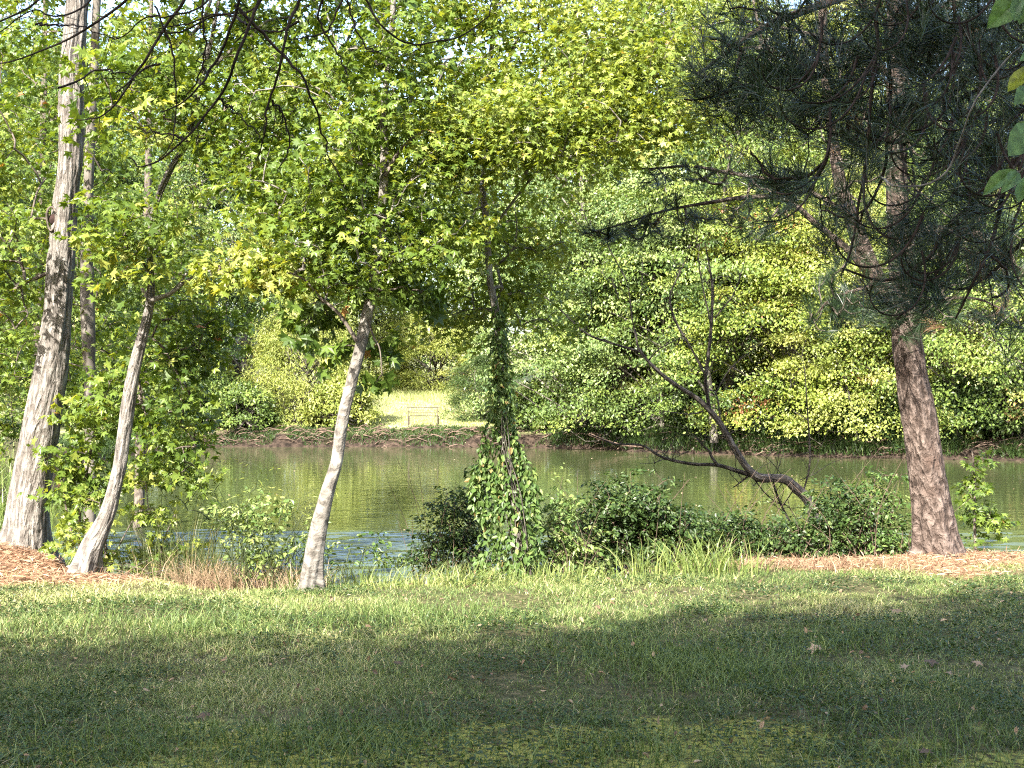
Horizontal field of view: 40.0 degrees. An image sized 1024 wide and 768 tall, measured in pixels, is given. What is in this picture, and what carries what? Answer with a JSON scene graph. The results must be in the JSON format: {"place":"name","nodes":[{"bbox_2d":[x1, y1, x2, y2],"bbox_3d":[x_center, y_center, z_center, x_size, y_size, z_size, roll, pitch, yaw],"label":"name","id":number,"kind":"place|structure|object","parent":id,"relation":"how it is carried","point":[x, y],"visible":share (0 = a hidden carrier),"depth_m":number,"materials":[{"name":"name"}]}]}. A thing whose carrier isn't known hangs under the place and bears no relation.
{"place":"outdoors","nodes":[
{"label":"outdoors","id":0,"kind":"place"},
{"bbox_2d":[164,384,835,430],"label":"meadow grass","id":1,"kind":"structure","parent":0,"point":[403,395],"depth_m":67.30,"materials":[{"name":"green plant"}]},
{"bbox_2d":[0,0,1017,333],"label":"sky","id":2,"kind":"structure","parent":0,"point":[61,8],"materials":[{"name":"white"}]},
{"bbox_2d":[0,328,1023,767],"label":"ground","id":3,"kind":"structure","parent":0,"point":[528,440],"depth_m":7.86,"materials":[{"name":"green plant"}]},
{"bbox_2d":[0,0,60,405],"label":"tree","id":4,"kind":"object","parent":3,"relation":"on","point":[5,385],"visible":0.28,"depth_m":17.17,"materials":[{"name":"green plant"}]},
{"bbox_2d":[0,0,88,564],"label":"sweetgum tree","id":5,"kind":"object","parent":3,"relation":"on","point":[26,522],"visible":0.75,"depth_m":12.71,"materials":[{"name":"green plant"}]},
{"bbox_2d":[0,120,127,426],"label":"broadleaf tree","id":6,"kind":"object","parent":3,"relation":"on","point":[29,380],"visible":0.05,"depth_m":51.24,"materials":[{"name":"green plant"}]},
{"bbox_2d":[0,500,131,572],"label":"grass tuft","id":7,"kind":"object","parent":3,"relation":"on","point":[1,521],"depth_m":17.36,"materials":[{"name":"green plant"}]},
{"bbox_2d":[0,443,154,540],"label":"grass tuft","id":8,"kind":"object","parent":3,"relation":"on","point":[7,482],"visible":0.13,"depth_m":25.26,"materials":[{"name":"green plant"}]},
{"bbox_2d":[0,0,160,413],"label":"broadleaf tree","id":9,"kind":"object","parent":3,"relation":"on","point":[12,1],"visible":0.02,"depth_m":62.76,"materials":[{"name":"green plant"}]},
{"bbox_2d":[17,359,147,548],"bbox_3d":[-3.759,0.729,12.523,1.011,1.912,0.990,0,0,25],"label":"young sweetgum","id":10,"kind":"object","parent":3,"relation":"on","point":[70,472],"visible":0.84,"depth_m":12.35,"materials":[{"name":"green plant"}]},
{"bbox_2d":[0,0,171,465],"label":"tree","id":11,"kind":"object","parent":3,"relation":"on","point":[10,426],"visible":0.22,"depth_m":19.40,"materials":[{"name":"green plant"}]},
{"bbox_2d":[0,75,183,413],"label":"broadleaf tree","id":12,"kind":"object","parent":3,"relation":"on","point":[130,182],"visible":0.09,"depth_m":54.85,"materials":[{"name":"green plant"}]},
{"bbox_2d":[0,0,207,535],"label":"sweetgum tree","id":13,"kind":"object","parent":3,"relation":"on","point":[89,337],"visible":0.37,"depth_m":15.24,"materials":[{"name":"green plant"}]},
{"bbox_2d":[38,450,182,572],"bbox_3d":[-3.452,1.115,12.159,1.213,1.095,0.752,0,0,0],"label":"young sweetgum","id":14,"kind":"object","parent":3,"relation":"on","point":[60,532],"visible":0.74,"depth_m":12.09,"materials":[{"name":"green plant"}]},
{"bbox_2d":[0,8,233,393],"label":"broadleaf tree","id":15,"kind":"object","parent":3,"relation":"on","point":[124,39],"visible":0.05,"depth_m":65.03,"materials":[{"name":"green plant"}]},
{"bbox_2d":[4,144,254,425],"bbox_3d":[-15.609,-4.103,56.852,11.574,12.299,11.508,0,0,18],"label":"broadleaf tree","id":16,"kind":"object","parent":3,"relation":"on","point":[206,225],"visible":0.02,"depth_m":56.63,"materials":[{"name":"green plant"}]},
{"bbox_2d":[95,549,174,578],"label":"weed","id":17,"kind":"object","parent":3,"relation":"on","point":[134,566],"visible":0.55,"depth_m":11.96,"materials":[{"name":"green plant"}]},
{"bbox_2d":[14,0,281,527],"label":"tree","id":18,"kind":"object","parent":3,"relation":"on","point":[140,493],"visible":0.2,"depth_m":23.42,"materials":[{"name":"green plant"}]},
{"bbox_2d":[121,498,210,580],"bbox_3d":[-3.001,1.361,12.214,0.745,0.744,0.509,0,0,-20],"label":"young sweetgum","id":19,"kind":"object","parent":3,"relation":"on","point":[135,508],"visible":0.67,"depth_m":12.15,"materials":[{"name":"green plant"}]},
{"bbox_2d":[57,499,300,589],"bbox_3d":[-2.747,1.533,12.095,2.474,1.196,1.125,0,0,0],"label":"grass tuft","id":20,"kind":"object","parent":3,"relation":"on","point":[190,557],"visible":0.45,"depth_m":12.03,"materials":[{"name":"plant"}]},
{"bbox_2d":[48,0,339,574],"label":"sweetgum tree","id":21,"kind":"object","parent":3,"relation":"on","point":[166,363],"visible":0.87,"depth_m":11.75,"materials":[{"name":"green plant"}]},
{"bbox_2d":[197,712,211,720],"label":"fallen leaf","id":22,"kind":"object","parent":3,"relation":"on","point":[201,715],"visible":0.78,"depth_m":6.73,"materials":[{"name":"brown plant"}]},
{"bbox_2d":[113,135,298,407],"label":"broadleaf tree","id":23,"kind":"object","parent":3,"relation":"on","point":[184,176],"visible":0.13,"depth_m":59.00,"materials":[{"name":"green plant"}]},
{"bbox_2d":[172,371,254,427],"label":"shore bush","id":24,"kind":"object","parent":3,"relation":"on","point":[218,385],"visible":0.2,"depth_m":55.35,"materials":[{"name":"green plant"}]},
{"bbox_2d":[102,551,338,590],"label":"grass tuft","id":25,"kind":"object","parent":3,"relation":"on","point":[194,580],"visible":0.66,"depth_m":11.65,"materials":[{"name":"beige plant"}]},
{"bbox_2d":[122,458,337,585],"bbox_3d":[-2.514,1.513,12.507,1.983,1.718,0.731,0,0,0],"label":"weed","id":26,"kind":"object","parent":3,"relation":"on","point":[215,496],"visible":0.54,"depth_m":12.47,"materials":[{"name":"green plant"}]},
{"bbox_2d":[180,333,281,392],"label":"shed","id":27,"kind":"structure","parent":3,"relation":"on","point":[234,368],"depth_m":74.40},
{"bbox_2d":[226,360,239,380],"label":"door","id":28,"kind":"structure","parent":27,"relation":"in","point":[234,363],"depth_m":74.35,"materials":[{"name":"wood"}]},
{"bbox_2d":[208,374,287,430],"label":"shore bush","id":29,"kind":"object","parent":3,"relation":"on","point":[258,405],"visible":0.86,"depth_m":54.68,"materials":[{"name":"green plant"}]},
{"bbox_2d":[133,3,398,384],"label":"broadleaf tree","id":30,"kind":"object","parent":3,"relation":"on","point":[242,364],"visible":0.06,"depth_m":71.82,"materials":[{"name":"green plant"}]},
{"bbox_2d":[199,482,336,591],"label":"weed","id":31,"kind":"object","parent":3,"relation":"on","point":[264,558],"visible":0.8,"depth_m":11.63,"materials":[{"name":"green plant"}]},
{"bbox_2d":[170,561,368,591],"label":"grass tuft","id":32,"kind":"object","parent":3,"relation":"on","point":[282,581],"visible":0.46,"depth_m":11.52,"materials":[{"name":"green plant"}]},
{"bbox_2d":[225,288,380,427],"bbox_3d":[-8.342,-1.138,56.865,6.229,6.386,5.883,0,0,-44],"label":"willow bush","id":33,"kind":"object","parent":3,"relation":"on","point":[298,381],"visible":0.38,"depth_m":56.04,"materials":[{"name":"green plant"}]},
{"bbox_2d":[215,46,429,381],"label":"broadleaf tree","id":34,"kind":"object","parent":3,"relation":"on","point":[327,77],"visible":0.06,"depth_m":83.05,"materials":[{"name":"green plant"}]},
{"bbox_2d":[291,365,388,427],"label":"shore bush","id":35,"kind":"object","parent":3,"relation":"on","point":[328,389],"visible":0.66,"depth_m":55.02,"materials":[{"name":"green plant"}]},
{"bbox_2d":[128,0,566,591],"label":"sweetgum tree","id":36,"kind":"object","parent":3,"relation":"on","point":[324,204],"visible":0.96,"depth_m":11.03,"materials":[{"name":"green plant"}]},
{"bbox_2d":[284,530,420,585],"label":"weed","id":37,"kind":"object","parent":3,"relation":"on","point":[375,555],"visible":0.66,"depth_m":12.09,"materials":[{"name":"green plant"}]},
{"bbox_2d":[216,556,507,589],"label":"grass tuft","id":38,"kind":"object","parent":3,"relation":"on","point":[374,576],"visible":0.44,"depth_m":11.46,"materials":[{"name":"green plant"}]},
{"bbox_2d":[309,295,426,388],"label":"willow bush","id":39,"kind":"object","parent":3,"relation":"on","point":[381,331],"visible":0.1,"depth_m":82.62,"materials":[{"name":"green plant"}]},
{"bbox_2d":[234,535,567,585],"bbox_3d":[-1.069,1.751,12.160,3.558,1.135,1.163,0,0,0],"label":"grass tuft","id":40,"kind":"object","parent":3,"relation":"on","point":[393,568],"visible":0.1,"depth_m":12.06,"materials":[{"name":"green plant"}]},
{"bbox_2d":[296,86,509,379],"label":"broadleaf tree","id":41,"kind":"object","parent":3,"relation":"on","point":[462,300],"visible":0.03,"depth_m":85.83,"materials":[{"name":"green plant"}]},
{"bbox_2d":[286,561,545,584],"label":"grass tuft","id":42,"kind":"object","parent":3,"relation":"on","point":[442,577],"depth_m":11.92,"materials":[{"name":"green plant"}]},
{"bbox_2d":[407,407,438,425],"bbox_3d":[-3.509,1.314,55.615,1.260,0.815,0.460,0,0,0],"label":"bench","id":43,"kind":"object","parent":3,"relation":"on","point":[422,412],"visible":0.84,"depth_m":55.39,"materials":[{"name":"brown wood"}]},
{"bbox_2d":[373,299,489,393],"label":"willow bush","id":44,"kind":"object","parent":3,"relation":"on","point":[433,383],"visible":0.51,"depth_m":78.47,"materials":[{"name":"green plant"}]},
{"bbox_2d":[383,459,508,584],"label":"bush","id":45,"kind":"object","parent":3,"relation":"on","point":[465,538],"visible":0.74,"depth_m":12.79,"materials":[{"name":"green plant"}]},
{"bbox_2d":[362,558,553,585],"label":"grass tuft","id":46,"kind":"object","parent":3,"relation":"on","point":[449,575],"visible":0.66,"depth_m":11.33,"materials":[{"name":"green plant"}]},
{"bbox_2d":[431,354,523,421],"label":"willow bush","id":47,"kind":"object","parent":3,"relation":"on","point":[481,363],"visible":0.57,"depth_m":59.50,"materials":[{"name":"green plant"}]},
{"bbox_2d":[379,71,576,354],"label":"broadleaf tree","id":48,"kind":"object","parent":3,"relation":"on","point":[456,264],"visible":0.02,"depth_m":82.82,"materials":[{"name":"green plant"}]},
{"bbox_2d":[0,0,1023,367],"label":"overhanging pine","id":49,"kind":"object","parent":3,"relation":"on","point":[972,46],"visible":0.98,"depth_m":5.94,"materials":[{"name":"green plant"}]},
{"bbox_2d":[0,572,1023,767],"bbox_3d":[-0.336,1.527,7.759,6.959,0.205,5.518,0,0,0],"label":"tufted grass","id":50,"kind":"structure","parent":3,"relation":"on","point":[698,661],"depth_m":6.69,"materials":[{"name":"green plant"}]},
{"bbox_2d":[0,540,1023,587],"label":"pine straw","id":51,"kind":"object","parent":3,"relation":"on","point":[74,578],"visible":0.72,"depth_m":12.13,"materials":[{"name":"brown plant"}]},
{"bbox_2d":[0,550,1023,767],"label":"leaf litter","id":52,"kind":"object","parent":3,"relation":"on","point":[864,707],"visible":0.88,"depth_m":8.01,"materials":[{"name":"brown plant"}]},
{"bbox_2d":[0,0,1023,377],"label":"woods","id":53,"kind":"object","parent":3,"relation":"on","point":[358,216],"depth_m":101.66,"materials":[{"name":"green plant"}]},
{"bbox_2d":[110,569,924,593],"bbox_3d":[0.062,1.625,11.223,6.660,0.262,1.111,0,0,0],"label":"grass tuft","id":54,"kind":"object","parent":3,"relation":"on","point":[469,583],"visible":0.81,"depth_m":11.15,"materials":[{"name":"green plant"}]},
{"bbox_2d":[404,0,673,405],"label":"broadleaf tree","id":55,"kind":"object","parent":3,"relation":"on","point":[553,53],"visible":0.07,"depth_m":62.68,"materials":[{"name":"green plant"}]},
{"bbox_2d":[508,374,571,430],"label":"shore bush","id":56,"kind":"object","parent":3,"relation":"on","point":[519,418],"visible":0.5,"depth_m":53.88,"materials":[{"name":"green plant"}]},
{"bbox_2d":[58,419,1023,460],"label":"bank grass","id":57,"kind":"structure","parent":3,"relation":"on","point":[635,438],"depth_m":48.98,"materials":[{"name":"green plant"}]},
{"bbox_2d":[353,0,757,577],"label":"sweetgum tree","id":58,"kind":"object","parent":3,"relation":"on","point":[520,126],"visible":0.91,"depth_m":11.53,"materials":[{"name":"green plant"}]},
{"bbox_2d":[490,557,626,583],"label":"grass tuft","id":59,"kind":"object","parent":3,"relation":"on","point":[558,571],"visible":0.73,"depth_m":11.53,"materials":[{"name":"green plant"}]},
{"bbox_2d":[528,462,620,576],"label":"bush","id":60,"kind":"object","parent":3,"relation":"on","point":[564,551],"visible":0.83,"depth_m":12.51,"materials":[{"name":"green plant"}]},
{"bbox_2d":[442,66,719,427],"bbox_3d":[2.760,-4.973,53.313,11.495,14.189,11.003,0,0,-17],"label":"broadleaf tree","id":61,"kind":"object","parent":3,"relation":"on","point":[518,374],"visible":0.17,"depth_m":51.61,"materials":[{"name":"green plant"}]},
{"bbox_2d":[202,424,1023,455],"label":"bank debris","id":62,"kind":"object","parent":3,"relation":"on","point":[472,429],"visible":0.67,"depth_m":53.50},
{"bbox_2d":[588,433,642,447],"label":"fallen branch","id":63,"kind":"object","parent":3,"relation":"on","point":[615,442],"visible":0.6,"depth_m":50.02,"materials":[{"name":"wood"}]},
{"bbox_2d":[594,379,656,428],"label":"shore bush","id":64,"kind":"object","parent":3,"relation":"on","point":[627,410],"visible":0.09,"depth_m":52.37,"materials":[{"name":"green plant"}]},
{"bbox_2d":[495,0,763,370],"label":"broadleaf tree","id":65,"kind":"object","parent":3,"relation":"on","point":[564,197],"visible":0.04,"depth_m":59.52,"materials":[{"name":"green plant"}]},
{"bbox_2d":[509,157,763,441],"bbox_3d":[4.341,-3.368,52.568,10.355,11.005,10.297,0,0,33],"label":"broadleaf tree","id":66,"kind":"object","parent":3,"relation":"on","point":[589,402],"visible":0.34,"depth_m":50.41,"materials":[{"name":"green plant"}]},
{"bbox_2d":[558,466,721,576],"bbox_3d":[1.169,1.640,13.085,1.562,1.718,0.993,0,0,0],"label":"bush","id":67,"kind":"object","parent":3,"relation":"on","point":[634,516],"visible":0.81,"depth_m":12.93,"materials":[{"name":"green plant"}]},
{"bbox_2d":[583,538,725,578],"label":"grass tuft","id":68,"kind":"object","parent":3,"relation":"on","point":[634,571],"visible":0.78,"depth_m":11.72,"materials":[{"name":"green plant"}]},
{"bbox_2d":[520,141,799,435],"bbox_3d":[5.391,-3.667,51.284,10.903,11.652,10.964,0,0,42],"label":"broadleaf tree","id":69,"kind":"object","parent":3,"relation":"on","point":[606,372],"visible":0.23,"depth_m":49.21,"materials":[{"name":"green plant"}]},
{"bbox_2d":[533,228,841,547],"bbox_3d":[1.849,0.212,14.813,3.290,3.802,0.378,0,0,0],"label":"leaning tree","id":70,"kind":"object","parent":3,"relation":"on","point":[756,477],"visible":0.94,"depth_m":14.79,"materials":[{"name":"brown plant"}]},
{"bbox_2d":[688,320,720,442],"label":"dead tree","id":71,"kind":"object","parent":3,"relation":"on","point":[715,435],"visible":0.38,"depth_m":47.52,"materials":[{"name":"wood"}]},
{"bbox_2d":[532,0,883,388],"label":"broadleaf tree","id":72,"kind":"object","parent":3,"relation":"on","point":[673,16],"visible":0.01,"depth_m":57.20,"materials":[{"name":"green plant"}]},
{"bbox_2d":[657,370,758,432],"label":"shore bush","id":73,"kind":"object","parent":3,"relation":"on","point":[718,380],"visible":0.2,"depth_m":49.80,"materials":[{"name":"green plant"}]},
{"bbox_2d":[557,11,868,425],"bbox_3d":[7.572,-5.374,49.656,11.615,14.977,12.134,0,0,41],"label":"broadleaf tree","id":74,"kind":"object","parent":3,"relation":"on","point":[657,357],"visible":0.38,"depth_m":46.91,"materials":[{"name":"green plant"}]},
{"bbox_2d":[620,526,806,577],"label":"grass tuft","id":75,"kind":"object","parent":3,"relation":"on","point":[715,564],"visible":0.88,"depth_m":11.77,"materials":[{"name":"green plant"}]},
{"bbox_2d":[727,371,802,436],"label":"shore bush","id":76,"kind":"object","parent":3,"relation":"on","point":[762,419],"visible":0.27,"depth_m":48.10,"materials":[{"name":"green plant"}]},
{"bbox_2d":[645,0,885,380],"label":"broadleaf tree","id":77,"kind":"object","parent":3,"relation":"on","point":[740,9],"visible":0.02,"depth_m":57.26,"materials":[{"name":"green plant"}]},
{"bbox_2d":[675,467,897,562],"bbox_3d":[2.620,1.376,13.294,2.201,1.183,0.950,0,0,0],"label":"bush","id":78,"kind":"object","parent":3,"relation":"on","point":[808,537],"visible":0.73,"depth_m":13.17,"materials":[{"name":"green plant"}]},
{"bbox_2d":[566,0,1023,557],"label":"pine tree","id":79,"kind":"object","parent":3,"relation":"on","point":[934,526],"visible":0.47,"depth_m":12.61,"materials":[{"name":"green plant"}]},
{"bbox_2d":[657,140,937,437],"bbox_3d":[9.604,-3.429,47.998,10.355,11.005,10.297,0,0,-22],"label":"broadleaf tree","id":80,"kind":"object","parent":3,"relation":"on","point":[754,291],"visible":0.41,"depth_m":46.14,"materials":[{"name":"green plant"}]},
{"bbox_2d":[597,547,1018,575],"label":"grass tuft","id":81,"kind":"object","parent":3,"relation":"on","point":[825,567],"visible":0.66,"depth_m":12.17,"materials":[{"name":"plant"}]},
{"bbox_2d":[760,364,866,435],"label":"shore bush","id":82,"kind":"object","parent":3,"relation":"on","point":[825,423],"visible":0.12,"depth_m":47.11,"materials":[{"name":"green plant"}]},
{"bbox_2d":[805,642,822,653],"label":"fallen leaf","id":83,"kind":"object","parent":3,"relation":"on","point":[812,647],"visible":0.61,"depth_m":8.41,"materials":[{"name":"beige plant"}]},
{"bbox_2d":[801,306,857,440],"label":"dead tree","id":84,"kind":"object","parent":3,"relation":"on","point":[846,386],"visible":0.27,"depth_m":46.17,"materials":[{"name":"wood"}]},
{"bbox_2d":[691,0,990,385],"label":"broadleaf tree","id":85,"kind":"object","parent":3,"relation":"on","point":[748,151],"visible":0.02,"depth_m":56.05,"materials":[{"name":"green plant"}]},
{"bbox_2d":[826,372,902,439],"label":"shore bush","id":86,"kind":"object","parent":3,"relation":"on","point":[888,407],"visible":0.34,"depth_m":46.02,"materials":[{"name":"green plant"}]},
{"bbox_2d":[741,158,1017,447],"bbox_3d":[12.016,-3.080,47.014,9.746,10.357,9.691,0,0,44],"label":"broadleaf tree","id":87,"kind":"object","parent":3,"relation":"on","point":[787,361],"visible":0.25,"depth_m":45.27,"materials":[{"name":"green plant"}]},
{"bbox_2d":[766,0,1022,371],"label":"broadleaf tree","id":88,"kind":"object","parent":3,"relation":"on","point":[882,104],"visible":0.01,"depth_m":56.16,"materials":[{"name":"green plant"}]},
{"bbox_2d":[820,445,970,557],"bbox_3d":[3.531,1.244,13.190,1.342,1.352,0.771,0,0,0],"label":"bush","id":89,"kind":"object","parent":3,"relation":"on","point":[900,545],"visible":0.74,"depth_m":13.12,"materials":[{"name":"green plant"}]},
{"bbox_2d":[790,107,1023,437],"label":"broadleaf tree","id":90,"kind":"object","parent":3,"relation":"on","point":[937,340],"visible":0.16,"depth_m":44.00,"materials":[{"name":"green plant"}]},
{"bbox_2d":[918,746,933,752],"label":"fallen leaf","id":91,"kind":"object","parent":3,"relation":"on","point":[925,750],"visible":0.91,"depth_m":6.02,"materials":[{"name":"brown plant"}]},
{"bbox_2d":[922,659,939,666],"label":"fallen leaf","id":92,"kind":"object","parent":3,"relation":"on","point":[932,661],"visible":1,"depth_m":7.94,"materials":[{"name":"brown plant"}]},
{"bbox_2d":[848,84,1023,385],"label":"broadleaf tree","id":93,"kind":"object","parent":3,"relation":"on","point":[930,364],"visible":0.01,"depth_m":55.37,"materials":[{"name":"green plant"}]},
{"bbox_2d":[896,365,1008,439],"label":"shore bush","id":94,"kind":"object","parent":3,"relation":"on","point":[959,386],"visible":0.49,"depth_m":45.06,"materials":[{"name":"green plant"}]},
{"bbox_2d":[897,62,1023,428],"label":"broadleaf tree","id":95,"kind":"object","parent":3,"relation":"on","point":[977,343],"visible":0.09,"depth_m":43.78,"materials":[{"name":"green plant"}]},
{"bbox_2d":[933,26,1023,350],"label":"broadleaf tree","id":96,"kind":"object","parent":3,"relation":"on","point":[999,231],"visible":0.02,"depth_m":55.41,"materials":[{"name":"green plant"}]},
{"bbox_2d":[949,449,1020,550],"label":"young sapling","id":97,"kind":"object","parent":3,"relation":"on","point":[978,515],"visible":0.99,"depth_m":13.37,"materials":[{"name":"green plant"}]},
{"bbox_2d":[954,327,1023,351],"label":"dead tree","id":98,"kind":"object","parent":3,"relation":"on","point":[969,330],"visible":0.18,"depth_m":45.17,"materials":[{"name":"brown wood"}]},
{"bbox_2d":[955,358,1023,441],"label":"shore bush","id":99,"kind":"object","parent":3,"relation":"on","point":[1011,429],"visible":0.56,"depth_m":44.73,"materials":[{"name":"green plant"}]},
{"bbox_2d":[983,0,1023,201],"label":"dogwood tree","id":100,"kind":"object","parent":3,"relation":"on","point":[1004,12],"visible":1,"depth_m":4.14,"materials":[{"name":"green plant"}]},
{"bbox_2d":[50,447,1023,586],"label":"water","id":101,"kind":"structure","parent":0,"point":[368,503],"depth_m":32.61,"materials":[{"name":"green liquid"}]}
]}

